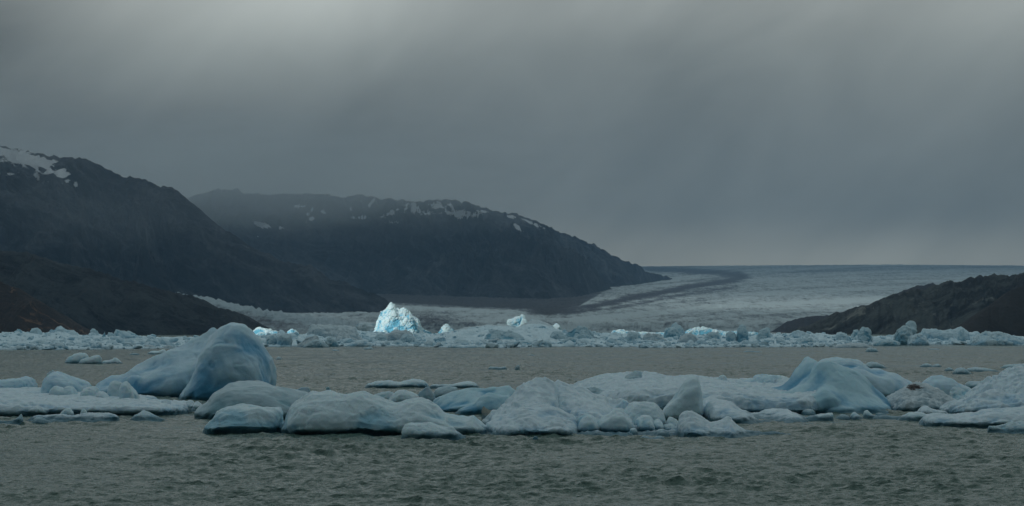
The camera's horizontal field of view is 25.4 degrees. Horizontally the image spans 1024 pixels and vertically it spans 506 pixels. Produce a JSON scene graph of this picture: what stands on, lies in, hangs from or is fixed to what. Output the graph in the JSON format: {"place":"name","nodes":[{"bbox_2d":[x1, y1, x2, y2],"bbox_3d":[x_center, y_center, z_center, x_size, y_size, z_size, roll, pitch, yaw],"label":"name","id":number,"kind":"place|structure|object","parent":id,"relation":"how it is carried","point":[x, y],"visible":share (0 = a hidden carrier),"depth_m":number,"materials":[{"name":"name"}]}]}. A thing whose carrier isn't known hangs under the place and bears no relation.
{"place":"outdoors","nodes":[
{"label":"outdoors","id":0,"kind":"place"},
{"bbox_2d":[0,281,101,334],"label":"hill","id":1,"kind":"structure","parent":0,"point":[20,309],"depth_m":1723.74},
{"bbox_2d":[0,250,275,334],"bbox_3d":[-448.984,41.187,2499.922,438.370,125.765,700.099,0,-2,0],"label":"hill","id":2,"kind":"structure","parent":0,"point":[98,301],"depth_m":2198.41,"materials":[{"name":"stone"}]},
{"bbox_2d":[0,146,389,312],"bbox_3d":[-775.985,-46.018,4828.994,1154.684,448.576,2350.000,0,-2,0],"label":"mountain","id":3,"kind":"structure","parent":0,"point":[80,212],"depth_m":4041.61,"materials":[{"name":"stone"}]},
{"bbox_2d":[187,188,671,298],"bbox_3d":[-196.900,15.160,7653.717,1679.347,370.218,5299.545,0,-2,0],"label":"mountain","id":4,"kind":"structure","parent":0,"point":[430,247],"depth_m":5828.41,"materials":[{"name":"grey stone"}]},
{"bbox_2d":[0,0,1023,265],"bbox_3d":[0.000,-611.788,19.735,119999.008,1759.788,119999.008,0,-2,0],"label":"sky","id":5,"kind":"structure","parent":0,"point":[764,132],"depth_m":15524.44,"materials":[{"name":"grey"}]},
{"bbox_2d":[0,332,1023,505],"bbox_3d":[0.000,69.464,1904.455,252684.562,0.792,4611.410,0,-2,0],"label":"lake water","id":6,"kind":"structure","parent":0,"point":[178,460],"depth_m":141.44,"materials":[{"name":"grey liquid"}]},
{"bbox_2d":[0,414,22,424],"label":"ice chunk","id":7,"kind":"object","parent":6,"relation":"on","point":[18,420],"visible":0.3,"depth_m":186.74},
{"bbox_2d":[30,328,42,334],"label":"ice block","id":8,"kind":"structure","parent":6,"relation":"on","point":[36,331],"depth_m":1150.46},
{"bbox_2d":[31,417,51,423],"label":"ice chunk","id":9,"kind":"object","parent":6,"relation":"on","point":[40,420],"visible":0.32,"depth_m":186.99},
{"bbox_2d":[50,343,67,349],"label":"ice rubble block","id":10,"kind":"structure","parent":6,"relation":"in","point":[60,345],"depth_m":782.36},
{"bbox_2d":[49,326,78,335],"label":"iceberg","id":11,"kind":"object","parent":6,"relation":"on","point":[62,329],"visible":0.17,"depth_m":1127.38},
{"bbox_2d":[60,408,73,414],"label":"ice chunk","id":12,"kind":"object","parent":6,"relation":"on","point":[68,411],"visible":0.56,"depth_m":195.95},
{"bbox_2d":[27,412,119,421],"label":"ice floe","id":13,"kind":"object","parent":6,"relation":"on","point":[91,417],"visible":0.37,"depth_m":192.20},
{"bbox_2d":[65,353,88,363],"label":"ice chunk","id":14,"kind":"object","parent":6,"relation":"on","point":[76,358],"visible":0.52,"depth_m":490.12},
{"bbox_2d":[78,355,101,363],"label":"ice chunk","id":15,"kind":"object","parent":6,"relation":"on","point":[97,359],"visible":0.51,"depth_m":483.20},
{"bbox_2d":[0,387,195,416],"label":"ice floe","id":16,"kind":"object","parent":6,"relation":"on","point":[27,401],"visible":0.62,"depth_m":205.60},
{"bbox_2d":[0,376,37,387],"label":"ice block","id":17,"kind":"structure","parent":16,"relation":"on","point":[26,381],"depth_m":260.55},
{"bbox_2d":[49,386,77,394],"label":"ice boulder","id":18,"kind":"object","parent":16,"relation":"on","point":[58,390],"visible":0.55,"depth_m":232.38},
{"bbox_2d":[41,371,91,392],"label":"ice block","id":19,"kind":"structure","parent":16,"relation":"on","point":[56,378],"depth_m":240.33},
{"bbox_2d":[80,386,99,395],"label":"ice boulder","id":20,"kind":"object","parent":16,"relation":"on","point":[90,391],"visible":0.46,"depth_m":228.90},
{"bbox_2d":[95,391,108,397],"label":"ice chunk","id":21,"kind":"object","parent":16,"relation":"on","point":[102,394],"visible":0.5,"depth_m":227.26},
{"bbox_2d":[107,380,121,396],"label":"ice chunk","id":22,"kind":"object","parent":16,"relation":"on","point":[113,387],"visible":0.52,"depth_m":230.47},
{"bbox_2d":[119,381,139,398],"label":"ice chunk","id":23,"kind":"object","parent":16,"relation":"on","point":[127,390],"visible":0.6,"depth_m":223.83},
{"bbox_2d":[102,358,121,363],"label":"ice chunk","id":24,"kind":"object","parent":6,"relation":"on","point":[115,360],"visible":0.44,"depth_m":486.65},
{"bbox_2d":[113,329,142,337],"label":"iceberg","id":25,"kind":"object","parent":6,"relation":"on","point":[117,332],"visible":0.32,"depth_m":1122.91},
{"bbox_2d":[130,410,164,421],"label":"ice chunk","id":26,"kind":"object","parent":6,"relation":"on","point":[143,415],"visible":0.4,"depth_m":193.06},
{"bbox_2d":[96,322,276,400],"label":"iceberg","id":27,"kind":"object","parent":6,"relation":"on","point":[207,364],"visible":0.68,"depth_m":249.56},
{"bbox_2d":[194,380,307,418],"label":"iceberg","id":28,"kind":"object","parent":6,"relation":"on","point":[260,393],"visible":0.52,"depth_m":197.77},
{"bbox_2d":[253,327,277,335],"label":"iceberg","id":29,"kind":"object","parent":6,"relation":"on","point":[259,331],"visible":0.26,"depth_m":1471.65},
{"bbox_2d":[265,334,277,344],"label":"ice block","id":30,"kind":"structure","parent":6,"relation":"on","point":[272,339],"depth_m":900.29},
{"bbox_2d":[277,333,292,345],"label":"ice block","id":31,"kind":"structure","parent":6,"relation":"on","point":[284,339],"depth_m":895.29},
{"bbox_2d":[297,336,318,346],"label":"ice block","id":32,"kind":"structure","parent":6,"relation":"on","point":[305,341],"depth_m":872.70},
{"bbox_2d":[302,339,328,347],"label":"ice block","id":33,"kind":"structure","parent":6,"relation":"on","point":[315,343],"depth_m":854.89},
{"bbox_2d":[325,336,338,346],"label":"ice block","id":34,"kind":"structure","parent":6,"relation":"on","point":[330,341],"depth_m":890.16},
{"bbox_2d":[307,324,358,336],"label":"iceberg","id":35,"kind":"object","parent":6,"relation":"on","point":[332,330],"visible":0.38,"depth_m":1063.59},
{"bbox_2d":[202,390,485,435],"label":"iceberg","id":36,"kind":"object","parent":6,"relation":"on","point":[329,412],"visible":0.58,"depth_m":167.85,"materials":[{"name":"ice"}]},
{"bbox_2d":[345,340,372,346],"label":"ice block","id":37,"kind":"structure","parent":6,"relation":"on","point":[360,343],"depth_m":900.50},
{"bbox_2d":[355,322,375,330],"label":"iceberg","id":38,"kind":"object","parent":6,"relation":"on","point":[365,326],"visible":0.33,"depth_m":1700.57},
{"bbox_2d":[374,333,386,340],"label":"ice block","id":39,"kind":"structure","parent":6,"relation":"on","point":[381,337],"depth_m":1000.11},
{"bbox_2d":[374,391,393,398],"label":"ice chunk","id":40,"kind":"object","parent":6,"relation":"on","point":[386,394],"visible":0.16,"depth_m":239.22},
{"bbox_2d":[364,379,428,387],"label":"ice floe","id":41,"kind":"object","parent":6,"relation":"on","point":[418,383],"visible":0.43,"depth_m":294.76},
{"bbox_2d":[385,329,414,340],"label":"iceberg","id":42,"kind":"object","parent":6,"relation":"on","point":[394,335],"visible":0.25,"depth_m":1011.07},
{"bbox_2d":[373,302,431,333],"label":"iceberg","id":43,"kind":"object","parent":6,"relation":"on","point":[392,317],"visible":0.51,"depth_m":1446.22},
{"bbox_2d":[388,390,418,401],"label":"ice chunk","id":44,"kind":"object","parent":6,"relation":"on","point":[399,395],"visible":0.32,"depth_m":229.63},
{"bbox_2d":[399,333,416,342],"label":"ice block","id":45,"kind":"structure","parent":6,"relation":"on","point":[406,337],"depth_m":960.46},
{"bbox_2d":[418,387,434,401],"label":"ice chunk","id":46,"kind":"object","parent":6,"relation":"on","point":[426,393],"visible":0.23,"depth_m":242.46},
{"bbox_2d":[401,422,465,440],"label":"ice chunk","id":47,"kind":"object","parent":6,"relation":"on","point":[428,430],"visible":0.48,"depth_m":160.95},
{"bbox_2d":[434,386,457,397],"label":"ice chunk","id":48,"kind":"object","parent":6,"relation":"on","point":[440,391],"visible":0.38,"depth_m":249.00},
{"bbox_2d":[438,324,453,332],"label":"iceberg","id":49,"kind":"object","parent":6,"relation":"on","point":[446,328],"visible":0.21,"depth_m":1483.48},
{"bbox_2d":[430,381,478,388],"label":"ice floe","id":50,"kind":"object","parent":6,"relation":"on","point":[467,384],"visible":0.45,"depth_m":292.76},
{"bbox_2d":[447,344,484,347],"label":"ice block","id":51,"kind":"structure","parent":6,"relation":"on","point":[459,346],"depth_m":845.49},
{"bbox_2d":[433,386,515,414],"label":"ice block","id":52,"kind":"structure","parent":6,"relation":"on","point":[470,401],"depth_m":211.13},
{"bbox_2d":[452,324,510,331],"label":"iceberg","id":53,"kind":"object","parent":6,"relation":"on","point":[485,325],"visible":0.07,"depth_m":1198.04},
{"bbox_2d":[481,406,491,418],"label":"ice horn","id":54,"kind":"object","parent":6,"relation":"on","point":[485,412],"visible":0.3,"depth_m":196.63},
{"bbox_2d":[484,329,523,339],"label":"iceberg","id":55,"kind":"object","parent":6,"relation":"on","point":[500,334],"visible":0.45,"depth_m":984.09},
{"bbox_2d":[0,323,1023,349],"bbox_3d":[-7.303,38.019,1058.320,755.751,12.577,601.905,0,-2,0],"label":"brash ice","id":56,"kind":"structure","parent":6,"relation":"on","point":[15,340],"depth_m":957.91,"materials":[{"name":"ice"}]},
{"bbox_2d":[507,314,526,326],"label":"iceberg","id":57,"kind":"object","parent":6,"relation":"on","point":[518,321],"visible":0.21,"depth_m":1451.05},
{"bbox_2d":[519,319,553,327],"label":"iceberg","id":58,"kind":"object","parent":6,"relation":"on","point":[536,321],"visible":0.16,"depth_m":1189.16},
{"bbox_2d":[550,331,566,339],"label":"ice block","id":59,"kind":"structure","parent":6,"relation":"on","point":[558,335],"depth_m":1000.74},
{"bbox_2d":[482,377,676,435],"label":"iceberg","id":60,"kind":"object","parent":6,"relation":"on","point":[540,405],"visible":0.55,"depth_m":176.04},
{"bbox_2d":[577,414,599,432],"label":"ice boulder","id":61,"kind":"object","parent":60,"relation":"on","point":[586,422],"visible":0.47,"depth_m":168.64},
{"bbox_2d":[597,409,634,432],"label":"ice boulder","id":62,"kind":"object","parent":60,"relation":"on","point":[616,420],"visible":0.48,"depth_m":169.02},
{"bbox_2d":[615,400,628,408],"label":"ice boulder","id":63,"kind":"object","parent":60,"relation":"on","point":[623,404],"visible":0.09,"depth_m":182.91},
{"bbox_2d":[624,401,665,424],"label":"ice boulder","id":64,"kind":"object","parent":60,"relation":"on","point":[653,410],"visible":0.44,"depth_m":176.19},
{"bbox_2d":[635,415,654,430],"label":"ice boulder","id":65,"kind":"object","parent":60,"relation":"on","point":[644,422],"visible":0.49,"depth_m":170.27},
{"bbox_2d":[654,419,663,429],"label":"ice boulder","id":66,"kind":"object","parent":60,"relation":"on","point":[658,423],"visible":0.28,"depth_m":171.64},
{"bbox_2d":[654,429,669,436],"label":"ice boulder","id":67,"kind":"object","parent":60,"relation":"on","point":[662,432],"visible":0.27,"depth_m":166.05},
{"bbox_2d":[664,423,675,429],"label":"ice boulder","id":68,"kind":"object","parent":60,"relation":"on","point":[668,426],"visible":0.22,"depth_m":171.27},
{"bbox_2d":[666,417,677,425],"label":"ice boulder","id":69,"kind":"object","parent":60,"relation":"on","point":[672,420],"visible":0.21,"depth_m":174.70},
{"bbox_2d":[565,325,594,338],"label":"iceberg","id":70,"kind":"object","parent":6,"relation":"on","point":[579,332],"visible":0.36,"depth_m":1025.39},
{"bbox_2d":[626,331,642,340],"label":"ice block","id":71,"kind":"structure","parent":6,"relation":"on","point":[631,335],"depth_m":980.93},
{"bbox_2d":[642,333,666,340],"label":"iceberg","id":72,"kind":"object","parent":6,"relation":"on","point":[652,336],"visible":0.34,"depth_m":973.88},
{"bbox_2d":[663,327,680,338],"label":"ice block","id":73,"kind":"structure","parent":6,"relation":"on","point":[670,332],"depth_m":1080.89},
{"bbox_2d":[671,322,684,335],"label":"ice block","id":74,"kind":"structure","parent":6,"relation":"on","point":[679,328],"depth_m":1250.42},
{"bbox_2d":[663,376,703,419],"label":"ice fin","id":75,"kind":"object","parent":6,"relation":"on","point":[687,396],"visible":0.54,"depth_m":192.91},
{"bbox_2d":[677,332,698,342],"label":"iceberg","id":76,"kind":"object","parent":6,"relation":"on","point":[686,337],"visible":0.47,"depth_m":951.17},
{"bbox_2d":[573,371,817,413],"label":"ice floe","id":77,"kind":"object","parent":6,"relation":"on","point":[659,390],"visible":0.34,"depth_m":211.77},
{"bbox_2d":[587,387,604,393],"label":"ice block","id":78,"kind":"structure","parent":77,"relation":"on","point":[595,390],"depth_m":219.85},
{"bbox_2d":[625,371,641,378],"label":"ice chunk","id":79,"kind":"object","parent":77,"relation":"on","point":[635,374],"visible":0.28,"depth_m":236.59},
{"bbox_2d":[742,374,781,382],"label":"ice block","id":80,"kind":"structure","parent":77,"relation":"on","point":[762,378],"depth_m":245.28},
{"bbox_2d":[800,409,815,414],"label":"ice chunk","id":81,"kind":"object","parent":77,"relation":"on","point":[808,412],"visible":0.35,"depth_m":206.68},
{"bbox_2d":[704,332,719,338],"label":"ice block","id":82,"kind":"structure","parent":6,"relation":"on","point":[710,335],"depth_m":1000.71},
{"bbox_2d":[685,326,757,335],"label":"ice wall","id":83,"kind":"structure","parent":6,"relation":"on","point":[702,330],"depth_m":1481.18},
{"bbox_2d":[726,331,736,341],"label":"ice block","id":84,"kind":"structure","parent":6,"relation":"on","point":[731,336],"depth_m":989.93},
{"bbox_2d":[676,410,790,437],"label":"iceberg","id":85,"kind":"object","parent":6,"relation":"on","point":[691,423],"visible":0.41,"depth_m":165.68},
{"bbox_2d":[737,324,748,342],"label":"ice block","id":86,"kind":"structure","parent":6,"relation":"on","point":[742,333],"depth_m":990.16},
{"bbox_2d":[703,397,808,423],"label":"ice floe","id":87,"kind":"object","parent":6,"relation":"on","point":[715,409],"visible":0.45,"depth_m":191.85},
{"bbox_2d":[755,327,770,339],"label":"ice block","id":88,"kind":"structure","parent":6,"relation":"on","point":[763,333],"depth_m":1010.71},
{"bbox_2d":[786,330,813,337],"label":"iceberg","id":89,"kind":"object","parent":6,"relation":"on","point":[800,333],"visible":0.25,"depth_m":1086.08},
{"bbox_2d":[797,337,814,343],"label":"ice block","id":90,"kind":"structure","parent":6,"relation":"on","point":[806,340],"depth_m":910.78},
{"bbox_2d":[805,413,833,420],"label":"ice chunk","id":91,"kind":"object","parent":6,"relation":"on","point":[824,417],"visible":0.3,"depth_m":193.39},
{"bbox_2d":[773,356,891,413],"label":"iceberg","id":92,"kind":"object","parent":6,"relation":"on","point":[838,388],"visible":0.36,"depth_m":213.59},
{"bbox_2d":[836,332,851,341],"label":"ice block","id":93,"kind":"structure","parent":6,"relation":"on","point":[842,336],"depth_m":1000.37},
{"bbox_2d":[830,343,872,347],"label":"iceberg","id":94,"kind":"object","parent":6,"relation":"on","point":[854,345],"visible":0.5,"depth_m":850.91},
{"bbox_2d":[850,412,862,419],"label":"ice chunk","id":95,"kind":"object","parent":6,"relation":"on","point":[854,416],"visible":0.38,"depth_m":195.25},
{"bbox_2d":[857,327,872,341],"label":"ice block","id":96,"kind":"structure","parent":6,"relation":"on","point":[864,333],"depth_m":1000.75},
{"bbox_2d":[819,357,912,396],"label":"iceberg","id":97,"kind":"object","parent":6,"relation":"on","point":[885,383],"visible":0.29,"depth_m":249.03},
{"bbox_2d":[863,410,873,418],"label":"ice chunk","id":98,"kind":"object","parent":6,"relation":"on","point":[867,414],"visible":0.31,"depth_m":196.32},
{"bbox_2d":[865,362,886,367],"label":"ice chunk","id":99,"kind":"object","parent":6,"relation":"on","point":[873,365],"visible":0.41,"depth_m":435.70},
{"bbox_2d":[873,339,899,345],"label":"ice block","id":100,"kind":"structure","parent":6,"relation":"on","point":[886,342],"depth_m":930.42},
{"bbox_2d":[872,415,900,419],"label":"ice chunk","id":101,"kind":"object","parent":6,"relation":"on","point":[886,417],"visible":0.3,"depth_m":195.84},
{"bbox_2d":[893,325,912,344],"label":"ice block","id":102,"kind":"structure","parent":6,"relation":"on","point":[903,334],"depth_m":981.00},
{"bbox_2d":[905,321,916,334],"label":"ice block","id":103,"kind":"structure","parent":6,"relation":"on","point":[912,325],"depth_m":991.33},
{"bbox_2d":[897,412,925,420],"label":"ice chunk","id":104,"kind":"object","parent":6,"relation":"on","point":[914,416],"visible":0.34,"depth_m":192.41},
{"bbox_2d":[907,333,928,344],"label":"ice block","id":105,"kind":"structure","parent":6,"relation":"on","point":[918,339],"depth_m":961.24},
{"bbox_2d":[886,381,954,411],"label":"iceberg","id":106,"kind":"object","parent":6,"relation":"on","point":[914,396],"visible":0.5,"depth_m":214.87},
{"bbox_2d":[917,405,947,413],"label":"ice chunk","id":107,"kind":"object","parent":6,"relation":"on","point":[925,409],"visible":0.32,"depth_m":201.56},
{"bbox_2d":[920,326,969,340],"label":"iceberg","id":108,"kind":"object","parent":6,"relation":"on","point":[942,335],"visible":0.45,"depth_m":1061.44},
{"bbox_2d":[922,375,970,394],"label":"iceberg","id":109,"kind":"object","parent":6,"relation":"on","point":[946,385],"visible":0.31,"depth_m":249.76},
{"bbox_2d":[949,386,966,399],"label":"ice chunk","id":110,"kind":"object","parent":6,"relation":"on","point":[957,393],"visible":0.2,"depth_m":232.23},
{"bbox_2d":[957,329,965,340],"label":"ice block","id":111,"kind":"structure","parent":6,"relation":"on","point":[961,336],"depth_m":1039.85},
{"bbox_2d":[952,368,971,373],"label":"ice chunk","id":112,"kind":"object","parent":6,"relation":"on","point":[960,371],"visible":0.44,"depth_m":379.56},
{"bbox_2d":[919,406,1023,427],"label":"iceberg","id":113,"kind":"object","parent":6,"relation":"on","point":[983,418],"visible":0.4,"depth_m":180.55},
{"bbox_2d":[965,381,979,388],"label":"ice block","id":114,"kind":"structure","parent":6,"relation":"on","point":[971,384],"depth_m":288.23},
{"bbox_2d":[939,365,1023,413],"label":"iceberg","id":115,"kind":"object","parent":6,"relation":"on","point":[1004,388],"visible":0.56,"depth_m":208.09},
{"bbox_2d":[967,367,998,371],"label":"ice chunk","id":116,"kind":"object","parent":6,"relation":"on","point":[975,369],"visible":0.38,"depth_m":399.57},
{"bbox_2d":[966,331,1023,344],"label":"iceberg","id":117,"kind":"object","parent":6,"relation":"on","point":[992,338],"visible":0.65,"depth_m":962.82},
{"bbox_2d":[987,420,1023,433],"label":"ice chunk","id":118,"kind":"object","parent":6,"relation":"on","point":[1012,427],"visible":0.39,"depth_m":170.12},
{"bbox_2d":[283,264,1023,331],"bbox_3d":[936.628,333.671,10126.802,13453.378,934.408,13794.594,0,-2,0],"label":"glacier","id":119,"kind":"object","parent":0,"point":[752,298],"visible":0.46,"depth_m":4891.40,"materials":[{"name":"ice"}]},
{"bbox_2d":[177,292,358,331],"bbox_3d":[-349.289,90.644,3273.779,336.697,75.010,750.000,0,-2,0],"label":"glacier arm","id":120,"kind":"object","parent":119,"relation":"attached to","point":[278,320],"visible":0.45,"depth_m":3222.46},
{"bbox_2d":[771,315,828,332],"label":"hill","id":121,"kind":"structure","parent":0,"point":[787,326],"depth_m":3051.46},
{"bbox_2d":[786,273,1023,333],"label":"hill","id":122,"kind":"structure","parent":0,"point":[949,304],"depth_m":2298.08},
{"bbox_2d":[896,272,1023,294],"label":"hill","id":123,"kind":"structure","parent":0,"point":[924,287],"depth_m":3287.71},
{"bbox_2d":[954,286,1023,335],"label":"hill","id":124,"kind":"structure","parent":0,"point":[1003,313],"depth_m":1720.19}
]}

